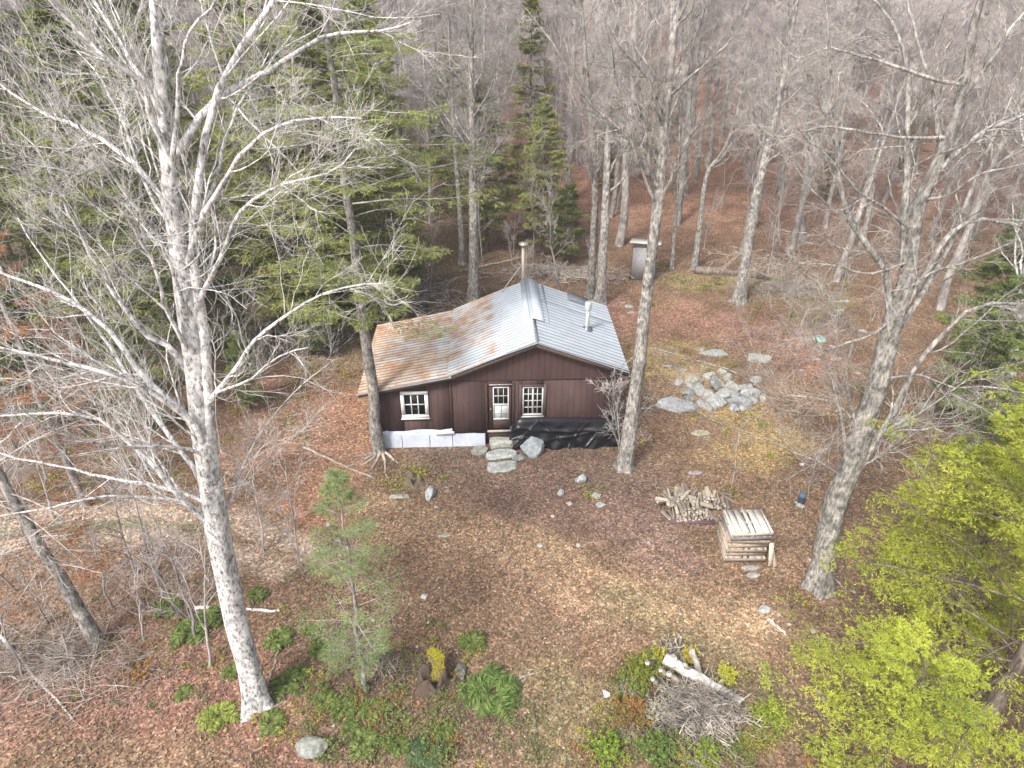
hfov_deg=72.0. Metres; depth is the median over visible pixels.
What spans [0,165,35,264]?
bare sapling
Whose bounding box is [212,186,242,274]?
bare sapling
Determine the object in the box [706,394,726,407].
rock
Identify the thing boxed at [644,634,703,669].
brush heap
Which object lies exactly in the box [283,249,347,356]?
hemlock tree
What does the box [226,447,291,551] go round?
bare sapling
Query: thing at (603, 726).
ground cover
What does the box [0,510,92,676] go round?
bare sapling
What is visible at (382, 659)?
brush heap
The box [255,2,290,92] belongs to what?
bare tree
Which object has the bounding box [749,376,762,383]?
rock
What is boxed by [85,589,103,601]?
leafy plant
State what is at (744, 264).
maple tree
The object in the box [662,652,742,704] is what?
fallen log
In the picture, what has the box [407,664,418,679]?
leafy plant
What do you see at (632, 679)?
shrub
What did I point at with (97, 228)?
bare sapling
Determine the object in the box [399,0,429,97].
bare tree
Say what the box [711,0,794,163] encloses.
bare tree
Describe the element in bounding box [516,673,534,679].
fallen log
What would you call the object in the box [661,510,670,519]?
split log
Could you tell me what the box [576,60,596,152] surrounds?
bare sapling
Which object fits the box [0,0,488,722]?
maple tree
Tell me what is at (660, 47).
bare tree
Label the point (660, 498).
split log
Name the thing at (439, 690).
leafy plant
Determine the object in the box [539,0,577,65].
bare tree
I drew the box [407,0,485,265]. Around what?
maple tree
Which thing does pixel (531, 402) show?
window
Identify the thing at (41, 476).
bare sapling
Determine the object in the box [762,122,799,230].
bare sapling
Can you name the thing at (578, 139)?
bare sapling
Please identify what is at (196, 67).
bare sapling
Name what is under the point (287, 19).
bare tree
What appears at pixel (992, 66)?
bare tree
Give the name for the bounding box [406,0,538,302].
maple tree
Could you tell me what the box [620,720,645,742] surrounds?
shrub
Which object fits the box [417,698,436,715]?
leafy plant
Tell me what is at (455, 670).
leafy plant
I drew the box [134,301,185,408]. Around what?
bare sapling
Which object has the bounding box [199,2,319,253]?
hemlock tree
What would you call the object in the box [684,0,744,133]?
bare tree
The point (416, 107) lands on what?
bare sapling
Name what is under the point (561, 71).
bare sapling
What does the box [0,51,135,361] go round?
hemlock tree
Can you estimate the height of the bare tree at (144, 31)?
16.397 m
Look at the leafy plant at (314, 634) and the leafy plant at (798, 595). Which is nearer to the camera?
the leafy plant at (314, 634)
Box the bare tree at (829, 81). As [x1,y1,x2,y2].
[800,0,878,166]
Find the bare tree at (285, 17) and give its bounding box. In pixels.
[268,0,352,178]
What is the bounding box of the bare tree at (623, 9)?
[594,0,633,124]
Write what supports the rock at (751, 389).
on the ground at (728, 224)
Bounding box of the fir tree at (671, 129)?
[654,84,681,134]
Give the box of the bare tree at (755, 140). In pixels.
[746,0,818,178]
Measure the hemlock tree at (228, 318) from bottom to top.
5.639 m
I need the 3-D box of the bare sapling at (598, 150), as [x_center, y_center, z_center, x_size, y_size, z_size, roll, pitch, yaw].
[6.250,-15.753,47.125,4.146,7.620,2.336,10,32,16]
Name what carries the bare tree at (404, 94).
on the ground at (728, 224)
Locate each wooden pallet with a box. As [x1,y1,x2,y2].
[717,529,765,555]
[717,536,765,561]
[718,521,767,547]
[718,526,766,552]
[721,514,771,540]
[721,518,769,544]
[723,509,773,536]
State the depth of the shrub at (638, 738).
14.61 m
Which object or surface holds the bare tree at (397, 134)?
on the ground at (728, 224)
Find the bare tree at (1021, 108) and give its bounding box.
[978,48,1023,223]
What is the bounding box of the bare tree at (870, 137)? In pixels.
[869,9,942,141]
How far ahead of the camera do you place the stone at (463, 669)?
16.08 m
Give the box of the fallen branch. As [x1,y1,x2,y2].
[556,676,590,703]
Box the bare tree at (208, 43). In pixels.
[164,0,256,95]
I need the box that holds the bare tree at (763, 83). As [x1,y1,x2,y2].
[716,0,827,256]
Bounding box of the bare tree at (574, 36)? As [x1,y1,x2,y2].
[513,0,631,200]
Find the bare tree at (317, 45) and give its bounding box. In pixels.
[274,0,335,165]
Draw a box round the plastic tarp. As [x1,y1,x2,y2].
[509,417,619,449]
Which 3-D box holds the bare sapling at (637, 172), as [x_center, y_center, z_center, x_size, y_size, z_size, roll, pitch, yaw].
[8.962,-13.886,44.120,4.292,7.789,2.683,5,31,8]
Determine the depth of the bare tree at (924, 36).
30.24 m
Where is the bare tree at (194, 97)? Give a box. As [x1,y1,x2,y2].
[169,1,201,127]
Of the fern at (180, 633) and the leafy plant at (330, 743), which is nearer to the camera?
the leafy plant at (330, 743)
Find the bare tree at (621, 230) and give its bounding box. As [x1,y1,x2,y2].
[569,0,701,246]
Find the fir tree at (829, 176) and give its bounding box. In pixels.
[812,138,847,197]
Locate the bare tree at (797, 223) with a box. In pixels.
[788,0,925,249]
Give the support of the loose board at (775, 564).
on the ground at (728, 224)
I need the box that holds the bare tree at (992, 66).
[951,0,1023,151]
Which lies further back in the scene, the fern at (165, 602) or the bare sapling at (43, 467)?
the bare sapling at (43, 467)
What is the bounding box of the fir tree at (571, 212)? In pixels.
[547,182,590,262]
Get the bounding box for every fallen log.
[0,633,73,719]
[23,638,118,695]
[194,605,279,612]
[261,682,302,718]
[267,649,277,688]
[303,446,375,479]
[389,494,409,499]
[459,256,520,271]
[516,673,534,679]
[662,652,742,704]
[688,649,702,672]
[694,265,768,279]
[767,617,786,636]
[807,557,846,590]
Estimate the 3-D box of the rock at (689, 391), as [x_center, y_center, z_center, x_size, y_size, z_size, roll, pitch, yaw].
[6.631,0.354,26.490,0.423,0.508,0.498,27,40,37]
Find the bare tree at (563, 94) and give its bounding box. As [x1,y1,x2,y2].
[553,0,595,134]
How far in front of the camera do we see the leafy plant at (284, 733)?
14.74 m
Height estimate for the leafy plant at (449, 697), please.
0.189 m
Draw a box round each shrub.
[578,723,629,767]
[586,358,664,451]
[601,685,644,732]
[602,704,642,738]
[608,666,643,695]
[611,676,638,695]
[612,685,656,728]
[616,649,658,699]
[616,723,643,743]
[620,669,654,697]
[620,676,646,700]
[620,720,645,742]
[621,651,660,686]
[622,706,646,737]
[623,672,643,690]
[624,701,645,719]
[626,668,648,691]
[628,653,665,680]
[629,666,657,686]
[629,724,658,752]
[632,725,684,767]
[634,642,661,669]
[639,693,674,728]
[642,644,666,668]
[655,646,685,681]
[661,660,682,678]
[662,723,695,757]
[670,743,693,767]
[680,741,714,767]
[681,643,700,663]
[682,747,709,767]
[686,732,723,767]
[712,661,739,686]
[719,731,760,767]
[729,732,758,759]
[744,693,797,735]
[744,720,777,754]
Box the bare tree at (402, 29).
[376,1,423,94]
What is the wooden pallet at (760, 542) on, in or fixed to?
on the wooden pallet at (734, 545)
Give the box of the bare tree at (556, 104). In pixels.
[489,0,612,238]
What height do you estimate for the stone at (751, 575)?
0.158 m
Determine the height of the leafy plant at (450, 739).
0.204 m
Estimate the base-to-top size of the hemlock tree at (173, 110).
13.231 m
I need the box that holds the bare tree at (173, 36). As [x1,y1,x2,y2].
[117,0,195,148]
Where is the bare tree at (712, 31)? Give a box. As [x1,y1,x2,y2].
[686,2,748,87]
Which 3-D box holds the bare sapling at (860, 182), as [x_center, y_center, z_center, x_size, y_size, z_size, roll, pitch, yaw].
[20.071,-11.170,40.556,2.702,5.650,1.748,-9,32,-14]
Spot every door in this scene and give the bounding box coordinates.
[488,385,510,428]
[635,247,646,278]
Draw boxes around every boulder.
[520,436,544,458]
[656,396,697,412]
[691,430,709,435]
[697,349,728,356]
[748,353,771,362]
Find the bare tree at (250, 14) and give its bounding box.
[241,1,296,170]
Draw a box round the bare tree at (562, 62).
[520,7,579,107]
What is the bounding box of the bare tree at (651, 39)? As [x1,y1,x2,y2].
[630,0,669,147]
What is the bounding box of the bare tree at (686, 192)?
[641,0,700,195]
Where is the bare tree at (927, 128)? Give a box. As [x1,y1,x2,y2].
[910,0,1023,142]
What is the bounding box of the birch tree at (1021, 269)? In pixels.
[983,69,1023,410]
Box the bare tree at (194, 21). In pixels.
[167,0,229,143]
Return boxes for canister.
[797,492,805,503]
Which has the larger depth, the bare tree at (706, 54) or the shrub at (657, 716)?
the bare tree at (706, 54)
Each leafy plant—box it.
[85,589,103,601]
[95,637,119,658]
[105,696,121,709]
[114,651,139,671]
[121,655,137,671]
[122,611,138,625]
[122,667,136,678]
[123,655,152,680]
[126,661,154,677]
[141,695,163,714]
[142,637,158,647]
[165,613,184,629]
[176,659,197,669]
[186,680,209,701]
[195,692,209,707]
[203,649,226,672]
[210,640,230,658]
[222,433,241,442]
[248,709,265,726]
[272,720,302,745]
[273,409,293,424]
[277,602,290,614]
[279,633,295,644]
[281,570,296,584]
[285,426,309,441]
[287,612,308,627]
[290,716,311,734]
[293,389,307,400]
[295,674,312,691]
[299,665,314,676]
[301,661,328,682]
[301,682,312,693]
[303,692,321,706]
[305,674,327,699]
[307,629,321,641]
[314,749,331,764]
[315,749,329,764]
[318,730,338,758]
[322,668,343,689]
[324,706,346,726]
[327,731,346,750]
[328,711,339,728]
[331,749,346,763]
[336,729,364,755]
[342,684,354,695]
[348,679,368,698]
[352,692,364,708]
[358,738,385,765]
[367,695,392,717]
[367,713,385,726]
[374,726,403,749]
[376,699,406,726]
[376,732,395,757]
[377,714,400,735]
[381,679,398,692]
[384,700,411,726]
[386,706,407,725]
[391,681,407,696]
[391,690,403,704]
[401,705,423,736]
[403,650,424,665]
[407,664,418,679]
[415,724,438,756]
[417,633,441,644]
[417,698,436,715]
[421,615,433,627]
[422,745,447,767]
[423,718,435,731]
[424,746,452,767]
[427,684,449,699]
[427,691,450,715]
[428,701,444,713]
[428,707,451,732]
[431,690,450,706]
[436,618,446,632]
[439,739,460,763]
[440,687,454,704]
[442,734,456,743]
[443,691,454,702]
[446,666,460,676]
[446,698,467,719]
[446,718,464,731]
[446,731,465,745]
[450,662,465,686]
[450,707,467,723]
[451,676,474,707]
[455,725,480,746]
[460,652,477,665]
[470,749,485,762]
[473,646,487,655]
[490,736,512,755]
[496,715,509,732]
[510,719,526,735]
[515,695,530,711]
[517,732,541,757]
[518,731,537,749]
[519,749,543,767]
[522,720,538,733]
[525,705,548,725]
[525,735,549,761]
[528,701,551,723]
[539,742,554,756]
[725,357,739,367]
[725,484,743,497]
[794,589,820,605]
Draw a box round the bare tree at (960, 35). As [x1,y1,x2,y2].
[953,2,1023,215]
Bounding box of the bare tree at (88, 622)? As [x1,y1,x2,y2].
[0,318,140,648]
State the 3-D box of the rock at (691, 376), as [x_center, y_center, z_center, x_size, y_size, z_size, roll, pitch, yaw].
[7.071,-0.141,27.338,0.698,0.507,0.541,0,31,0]
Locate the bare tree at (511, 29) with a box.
[508,0,526,76]
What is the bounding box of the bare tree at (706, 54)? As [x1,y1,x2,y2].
[688,5,720,93]
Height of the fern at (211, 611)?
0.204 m
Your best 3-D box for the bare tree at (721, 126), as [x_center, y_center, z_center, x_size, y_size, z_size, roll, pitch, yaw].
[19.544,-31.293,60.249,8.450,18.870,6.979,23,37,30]
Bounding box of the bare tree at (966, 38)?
[933,0,1022,109]
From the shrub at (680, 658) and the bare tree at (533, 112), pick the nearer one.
the shrub at (680, 658)
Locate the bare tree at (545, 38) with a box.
[489,0,615,180]
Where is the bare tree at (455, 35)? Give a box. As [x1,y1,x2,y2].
[433,0,538,237]
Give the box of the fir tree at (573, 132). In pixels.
[560,102,583,152]
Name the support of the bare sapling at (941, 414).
on the ground at (728, 224)
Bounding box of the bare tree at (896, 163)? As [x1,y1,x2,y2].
[838,0,987,202]
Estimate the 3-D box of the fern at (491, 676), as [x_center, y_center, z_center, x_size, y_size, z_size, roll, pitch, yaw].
[-0.451,6.774,15.616,1.616,0.369,1.405,18,35,27]
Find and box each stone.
[295,736,328,758]
[322,472,332,481]
[420,594,427,599]
[425,485,435,500]
[438,533,450,537]
[456,663,466,680]
[471,445,487,455]
[486,448,517,459]
[487,460,516,472]
[489,437,513,449]
[512,454,525,460]
[557,489,564,496]
[575,474,586,483]
[591,492,601,498]
[596,502,605,507]
[603,690,609,697]
[688,471,702,474]
[740,565,760,570]
[746,572,760,578]
[758,605,770,613]
[795,503,804,508]
[893,415,915,427]
[917,402,935,410]
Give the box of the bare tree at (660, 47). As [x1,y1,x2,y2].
[632,3,665,125]
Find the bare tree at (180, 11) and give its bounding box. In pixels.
[93,0,219,161]
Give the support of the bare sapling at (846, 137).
on the ground at (728, 224)
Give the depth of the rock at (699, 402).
25.77 m
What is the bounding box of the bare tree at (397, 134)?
[376,0,415,156]
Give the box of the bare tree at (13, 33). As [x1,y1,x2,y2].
[0,0,51,161]
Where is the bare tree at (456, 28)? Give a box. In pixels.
[426,7,489,65]
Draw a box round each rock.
[674,377,682,385]
[681,387,694,396]
[684,395,693,401]
[685,373,702,383]
[685,382,693,389]
[694,384,703,395]
[696,399,702,407]
[701,389,714,398]
[703,372,720,379]
[703,401,712,410]
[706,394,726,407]
[709,378,717,387]
[710,374,719,378]
[710,401,717,409]
[712,380,720,390]
[715,390,729,397]
[717,368,726,373]
[718,388,729,399]
[723,373,732,379]
[724,380,737,388]
[726,395,751,408]
[729,392,737,397]
[729,403,738,411]
[738,404,746,411]
[740,388,751,395]
[747,387,758,395]
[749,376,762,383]
[749,396,757,404]
[759,394,765,401]
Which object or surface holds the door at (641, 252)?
in the outhouse
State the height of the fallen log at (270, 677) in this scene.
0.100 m
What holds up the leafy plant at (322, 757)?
on the ground at (728, 224)
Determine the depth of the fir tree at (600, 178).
48.39 m
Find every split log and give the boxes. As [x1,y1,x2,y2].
[655,497,667,501]
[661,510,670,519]
[667,508,674,518]
[677,502,683,512]
[680,490,688,500]
[681,483,684,493]
[696,497,698,508]
[700,502,712,508]
[704,486,709,496]
[707,511,718,521]
[720,492,731,495]
[725,497,730,508]
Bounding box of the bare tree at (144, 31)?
[84,0,184,192]
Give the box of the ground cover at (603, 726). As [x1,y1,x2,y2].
[7,260,1022,767]
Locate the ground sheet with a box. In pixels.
[666,512,714,523]
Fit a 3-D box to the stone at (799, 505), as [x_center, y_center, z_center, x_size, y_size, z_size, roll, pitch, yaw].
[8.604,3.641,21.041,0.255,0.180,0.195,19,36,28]
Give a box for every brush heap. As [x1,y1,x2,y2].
[0,581,204,767]
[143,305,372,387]
[251,268,486,325]
[334,637,414,680]
[479,256,661,286]
[605,661,778,767]
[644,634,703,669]
[711,273,849,304]
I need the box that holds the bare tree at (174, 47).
[68,0,197,189]
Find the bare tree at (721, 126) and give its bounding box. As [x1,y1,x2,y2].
[719,0,738,130]
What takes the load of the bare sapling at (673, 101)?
on the ground at (728, 224)
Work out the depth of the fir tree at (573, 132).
53.54 m
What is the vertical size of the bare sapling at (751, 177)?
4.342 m
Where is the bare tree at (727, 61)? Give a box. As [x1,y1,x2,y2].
[724,28,733,70]
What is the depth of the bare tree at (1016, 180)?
50.25 m
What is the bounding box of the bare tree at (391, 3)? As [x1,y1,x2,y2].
[351,0,454,206]
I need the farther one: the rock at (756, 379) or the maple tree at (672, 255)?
the maple tree at (672, 255)
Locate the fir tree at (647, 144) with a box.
[629,120,656,178]
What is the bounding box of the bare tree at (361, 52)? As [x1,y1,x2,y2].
[315,0,390,96]
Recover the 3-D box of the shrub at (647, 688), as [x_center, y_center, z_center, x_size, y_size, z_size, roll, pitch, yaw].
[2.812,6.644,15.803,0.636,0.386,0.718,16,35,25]
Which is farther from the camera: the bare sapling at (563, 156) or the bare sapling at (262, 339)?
the bare sapling at (563, 156)
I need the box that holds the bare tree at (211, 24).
[168,1,283,92]
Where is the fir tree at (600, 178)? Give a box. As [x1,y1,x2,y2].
[597,150,619,187]
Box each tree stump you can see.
[401,472,424,489]
[412,646,452,703]
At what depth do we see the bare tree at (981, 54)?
59.45 m
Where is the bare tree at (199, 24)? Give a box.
[165,0,292,174]
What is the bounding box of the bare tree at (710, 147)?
[687,0,761,166]
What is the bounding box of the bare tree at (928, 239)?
[917,0,1022,241]
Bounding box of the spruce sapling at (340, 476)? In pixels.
[292,464,405,691]
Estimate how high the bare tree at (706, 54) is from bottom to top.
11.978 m
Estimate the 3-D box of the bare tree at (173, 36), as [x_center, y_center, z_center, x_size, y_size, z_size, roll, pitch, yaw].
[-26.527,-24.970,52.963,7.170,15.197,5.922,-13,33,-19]
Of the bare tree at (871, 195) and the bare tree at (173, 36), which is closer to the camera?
the bare tree at (871, 195)
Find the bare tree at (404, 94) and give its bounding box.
[330,3,426,227]
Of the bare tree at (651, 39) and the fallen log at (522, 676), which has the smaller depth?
the fallen log at (522, 676)
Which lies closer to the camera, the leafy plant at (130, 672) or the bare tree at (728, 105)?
the leafy plant at (130, 672)
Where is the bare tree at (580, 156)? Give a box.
[565,0,604,163]
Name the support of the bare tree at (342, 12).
on the ground at (728, 224)
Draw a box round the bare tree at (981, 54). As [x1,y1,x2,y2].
[960,0,1023,125]
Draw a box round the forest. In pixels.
[146,0,1017,52]
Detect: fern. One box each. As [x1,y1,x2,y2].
[150,596,183,620]
[168,616,211,650]
[173,684,193,702]
[190,605,223,636]
[194,701,240,738]
[219,661,236,680]
[245,586,268,604]
[257,708,288,740]
[261,625,295,654]
[271,666,307,703]
[292,664,308,680]
[300,624,316,638]
[307,640,332,661]
[309,689,340,713]
[327,694,359,719]
[339,717,360,740]
[348,726,381,762]
[357,697,389,724]
[383,735,409,759]
[404,735,450,767]
[431,721,453,742]
[456,662,521,724]
[457,630,487,653]
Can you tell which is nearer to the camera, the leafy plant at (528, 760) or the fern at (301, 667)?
the leafy plant at (528, 760)
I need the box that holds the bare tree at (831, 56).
[813,0,898,178]
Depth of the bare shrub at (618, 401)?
22.24 m
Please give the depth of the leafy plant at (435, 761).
14.27 m
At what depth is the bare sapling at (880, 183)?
42.33 m
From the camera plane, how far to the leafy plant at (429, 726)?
14.99 m
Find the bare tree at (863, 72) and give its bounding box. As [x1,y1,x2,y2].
[804,0,892,192]
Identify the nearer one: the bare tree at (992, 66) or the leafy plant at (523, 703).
the leafy plant at (523, 703)
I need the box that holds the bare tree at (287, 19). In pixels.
[275,1,329,105]
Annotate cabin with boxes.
[356,242,629,447]
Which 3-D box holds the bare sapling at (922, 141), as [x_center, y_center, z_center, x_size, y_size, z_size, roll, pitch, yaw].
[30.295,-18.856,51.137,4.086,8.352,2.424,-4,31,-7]
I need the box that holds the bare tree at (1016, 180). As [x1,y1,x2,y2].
[1013,168,1023,186]
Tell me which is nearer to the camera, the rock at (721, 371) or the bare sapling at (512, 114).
the rock at (721, 371)
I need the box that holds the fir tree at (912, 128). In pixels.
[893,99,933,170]
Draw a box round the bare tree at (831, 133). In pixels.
[812,0,942,153]
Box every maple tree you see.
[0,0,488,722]
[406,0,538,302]
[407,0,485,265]
[468,0,777,474]
[543,0,634,300]
[576,0,686,304]
[635,0,1023,599]
[637,60,713,269]
[673,26,760,269]
[726,0,855,305]
[791,0,865,242]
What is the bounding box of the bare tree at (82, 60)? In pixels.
[23,0,118,176]
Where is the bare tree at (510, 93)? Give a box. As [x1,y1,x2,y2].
[459,0,550,179]
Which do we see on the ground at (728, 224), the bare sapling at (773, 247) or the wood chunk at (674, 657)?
the bare sapling at (773, 247)
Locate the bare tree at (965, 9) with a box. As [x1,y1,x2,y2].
[892,0,992,184]
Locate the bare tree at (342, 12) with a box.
[275,0,416,192]
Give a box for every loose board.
[768,540,777,566]
[768,543,773,565]
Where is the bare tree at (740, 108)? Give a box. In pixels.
[712,0,775,149]
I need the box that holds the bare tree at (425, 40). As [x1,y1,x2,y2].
[379,0,459,149]
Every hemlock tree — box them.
[0,0,216,394]
[0,8,95,295]
[0,22,63,212]
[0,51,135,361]
[0,116,14,260]
[0,290,74,429]
[37,0,228,309]
[72,0,194,218]
[87,0,236,231]
[96,319,173,431]
[107,241,174,345]
[178,0,318,336]
[187,237,254,362]
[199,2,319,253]
[208,34,349,357]
[209,0,513,480]
[217,330,264,409]
[225,0,303,170]
[235,134,281,234]
[266,0,397,289]
[268,177,332,276]
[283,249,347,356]
[318,0,437,262]
[319,18,384,222]
[321,222,368,318]
[324,65,448,321]
[376,202,428,289]
[413,35,491,216]
[439,77,527,251]
[510,95,573,256]
[756,610,1023,767]
[771,362,1023,767]
[856,402,1023,665]
[928,272,1023,433]
[931,204,1023,380]
[950,382,1023,481]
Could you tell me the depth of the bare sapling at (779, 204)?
38.38 m
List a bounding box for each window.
[400,391,429,419]
[519,384,546,418]
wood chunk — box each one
[645,658,658,664]
[650,676,662,688]
[659,667,672,680]
[666,671,684,684]
[669,652,679,661]
[682,661,691,669]
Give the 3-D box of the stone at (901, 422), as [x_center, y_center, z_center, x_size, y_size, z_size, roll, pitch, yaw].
[13.868,1.368,24.870,0.862,0.500,0.567,0,31,0]
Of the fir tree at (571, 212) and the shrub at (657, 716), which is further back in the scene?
the fir tree at (571, 212)
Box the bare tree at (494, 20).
[428,0,540,206]
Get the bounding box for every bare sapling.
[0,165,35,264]
[0,232,47,399]
[0,313,78,519]
[0,402,16,448]
[0,438,40,551]
[0,446,33,511]
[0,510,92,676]
[0,558,48,680]
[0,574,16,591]
[5,553,55,624]
[9,394,48,479]
[15,319,191,596]
[21,10,111,201]
[43,496,138,608]
[45,357,104,447]
[45,638,87,703]
[68,436,147,576]
[77,197,124,252]
[107,488,209,636]
[114,509,181,615]
[115,563,150,639]
[118,409,146,471]
[124,229,176,376]
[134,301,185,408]
[140,464,264,666]
[179,0,212,101]
[184,94,222,172]
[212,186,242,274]
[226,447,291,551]
[236,419,264,478]
[249,412,342,557]
[253,320,272,372]
[257,506,320,574]
[388,40,439,209]
[389,8,448,183]
[393,5,462,169]
[396,28,439,168]
[419,215,440,286]
[430,107,503,263]
[488,121,524,225]
[494,100,563,265]
[499,204,527,254]
[502,220,518,263]
[505,89,518,132]
[513,238,535,278]
[522,103,545,235]
[529,174,574,290]
[550,14,581,113]
[551,122,566,186]
[563,170,570,197]
[565,102,587,164]
[574,139,613,184]
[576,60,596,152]
[580,104,635,176]
[601,118,643,209]
[616,32,706,149]
[621,98,692,206]
[622,4,646,132]
[629,115,643,176]
[694,185,727,248]
[704,106,750,213]
[713,403,753,487]
[718,37,768,132]
[719,95,735,137]
[740,156,766,204]
[744,103,767,169]
[744,120,761,186]
[745,152,797,247]
[748,126,779,191]
[757,44,817,195]
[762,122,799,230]
[763,200,779,244]
[764,229,779,271]
[779,273,811,319]
[781,141,803,203]
[782,96,822,181]
[804,432,830,495]
[809,177,826,220]
[824,214,871,327]
[830,117,872,182]
[835,113,860,187]
[847,146,884,232]
[847,146,885,225]
[848,7,956,168]
[860,150,892,198]
[865,104,887,170]
[866,190,879,229]
[870,57,901,112]
[871,118,897,188]
[879,178,948,251]
[910,79,940,176]
[911,359,981,478]
[954,15,1023,231]
[973,9,1009,165]
[1003,169,1023,221]
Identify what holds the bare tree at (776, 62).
on the ground at (728, 224)
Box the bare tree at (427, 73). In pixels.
[383,0,449,222]
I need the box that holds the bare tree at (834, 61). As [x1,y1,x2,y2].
[800,1,855,92]
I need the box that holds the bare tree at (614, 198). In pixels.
[547,0,699,217]
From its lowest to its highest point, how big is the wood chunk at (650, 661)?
0.528 m
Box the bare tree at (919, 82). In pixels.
[873,0,933,160]
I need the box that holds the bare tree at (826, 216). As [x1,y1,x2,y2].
[822,0,913,227]
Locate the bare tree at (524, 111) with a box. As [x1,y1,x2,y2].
[504,0,559,112]
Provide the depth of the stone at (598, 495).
21.43 m
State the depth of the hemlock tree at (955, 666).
12.02 m
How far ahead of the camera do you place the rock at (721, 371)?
27.77 m
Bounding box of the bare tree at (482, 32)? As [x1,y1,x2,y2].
[457,0,513,73]
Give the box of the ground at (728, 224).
[0,0,1023,767]
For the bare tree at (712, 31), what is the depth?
63.10 m
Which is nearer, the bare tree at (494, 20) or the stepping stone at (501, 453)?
the stepping stone at (501, 453)
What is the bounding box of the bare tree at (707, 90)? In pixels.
[663,0,775,179]
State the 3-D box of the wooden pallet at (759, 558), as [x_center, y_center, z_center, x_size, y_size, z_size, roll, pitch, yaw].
[6.294,4.504,19.392,1.092,0.148,0.931,1,31,2]
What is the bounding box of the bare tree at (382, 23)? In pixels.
[322,2,391,126]
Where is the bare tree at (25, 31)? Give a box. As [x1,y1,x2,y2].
[1,0,81,129]
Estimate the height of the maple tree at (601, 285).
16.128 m
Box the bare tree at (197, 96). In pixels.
[177,0,200,105]
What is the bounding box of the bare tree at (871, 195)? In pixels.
[847,0,962,245]
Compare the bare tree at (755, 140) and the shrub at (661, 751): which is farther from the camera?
the bare tree at (755, 140)
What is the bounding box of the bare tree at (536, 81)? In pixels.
[487,0,577,159]
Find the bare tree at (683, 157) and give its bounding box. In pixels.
[639,0,766,225]
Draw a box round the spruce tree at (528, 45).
[492,0,565,239]
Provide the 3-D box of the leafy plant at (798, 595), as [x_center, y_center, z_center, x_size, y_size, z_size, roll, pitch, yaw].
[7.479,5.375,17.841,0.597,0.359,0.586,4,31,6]
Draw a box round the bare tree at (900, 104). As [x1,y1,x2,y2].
[837,0,951,197]
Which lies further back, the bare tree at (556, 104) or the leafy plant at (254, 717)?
the bare tree at (556, 104)
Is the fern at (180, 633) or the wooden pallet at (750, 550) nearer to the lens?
the fern at (180, 633)
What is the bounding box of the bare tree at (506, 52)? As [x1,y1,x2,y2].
[496,0,515,98]
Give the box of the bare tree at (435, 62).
[432,0,439,145]
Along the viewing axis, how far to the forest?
99.89 m
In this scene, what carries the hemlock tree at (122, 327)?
on the ground at (728, 224)
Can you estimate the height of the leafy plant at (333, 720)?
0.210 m
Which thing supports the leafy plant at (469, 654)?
on the ground at (728, 224)
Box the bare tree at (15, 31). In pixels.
[0,0,79,207]
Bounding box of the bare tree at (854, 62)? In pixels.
[838,2,880,119]
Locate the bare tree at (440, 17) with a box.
[414,0,492,151]
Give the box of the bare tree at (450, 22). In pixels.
[405,0,481,173]
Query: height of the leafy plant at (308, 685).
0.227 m
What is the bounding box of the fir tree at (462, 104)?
[434,78,468,152]
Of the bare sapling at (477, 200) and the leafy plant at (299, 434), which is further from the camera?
the bare sapling at (477, 200)
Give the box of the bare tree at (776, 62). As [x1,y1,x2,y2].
[738,0,860,228]
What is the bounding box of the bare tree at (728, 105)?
[726,1,736,109]
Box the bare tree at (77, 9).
[34,0,135,199]
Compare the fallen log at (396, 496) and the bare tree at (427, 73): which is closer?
the fallen log at (396, 496)
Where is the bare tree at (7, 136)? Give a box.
[0,89,23,226]
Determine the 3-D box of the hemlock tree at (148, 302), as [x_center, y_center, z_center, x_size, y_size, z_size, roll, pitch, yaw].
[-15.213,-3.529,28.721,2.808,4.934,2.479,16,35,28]
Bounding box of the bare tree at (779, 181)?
[732,0,873,194]
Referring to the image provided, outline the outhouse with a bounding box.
[630,238,661,279]
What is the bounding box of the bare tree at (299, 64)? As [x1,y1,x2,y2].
[251,5,360,223]
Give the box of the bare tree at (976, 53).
[955,13,1017,114]
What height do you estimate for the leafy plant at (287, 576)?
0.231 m
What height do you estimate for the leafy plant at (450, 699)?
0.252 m
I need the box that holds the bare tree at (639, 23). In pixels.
[610,0,663,58]
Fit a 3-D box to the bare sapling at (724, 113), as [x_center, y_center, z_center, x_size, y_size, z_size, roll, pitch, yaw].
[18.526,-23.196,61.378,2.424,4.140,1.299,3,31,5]
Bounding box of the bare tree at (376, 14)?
[318,0,404,139]
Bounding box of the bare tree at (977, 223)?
[966,0,1023,239]
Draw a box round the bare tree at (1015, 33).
[972,0,1022,205]
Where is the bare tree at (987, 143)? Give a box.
[939,3,1023,274]
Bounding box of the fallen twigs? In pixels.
[116,426,869,767]
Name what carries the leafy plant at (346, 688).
on the ground at (728, 224)
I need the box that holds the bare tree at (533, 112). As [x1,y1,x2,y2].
[497,2,590,143]
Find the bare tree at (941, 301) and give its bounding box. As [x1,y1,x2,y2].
[935,0,1023,310]
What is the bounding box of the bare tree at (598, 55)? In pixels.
[580,3,624,114]
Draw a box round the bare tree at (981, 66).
[944,0,1023,177]
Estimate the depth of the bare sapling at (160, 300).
26.08 m
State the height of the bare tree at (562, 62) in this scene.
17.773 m
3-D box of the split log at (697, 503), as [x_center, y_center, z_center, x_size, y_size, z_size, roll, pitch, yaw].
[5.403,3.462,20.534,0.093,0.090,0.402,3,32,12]
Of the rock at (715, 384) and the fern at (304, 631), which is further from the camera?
the rock at (715, 384)
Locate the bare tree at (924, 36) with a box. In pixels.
[815,0,983,282]
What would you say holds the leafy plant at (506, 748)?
on the ground at (728, 224)
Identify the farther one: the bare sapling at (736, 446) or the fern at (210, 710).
the bare sapling at (736, 446)

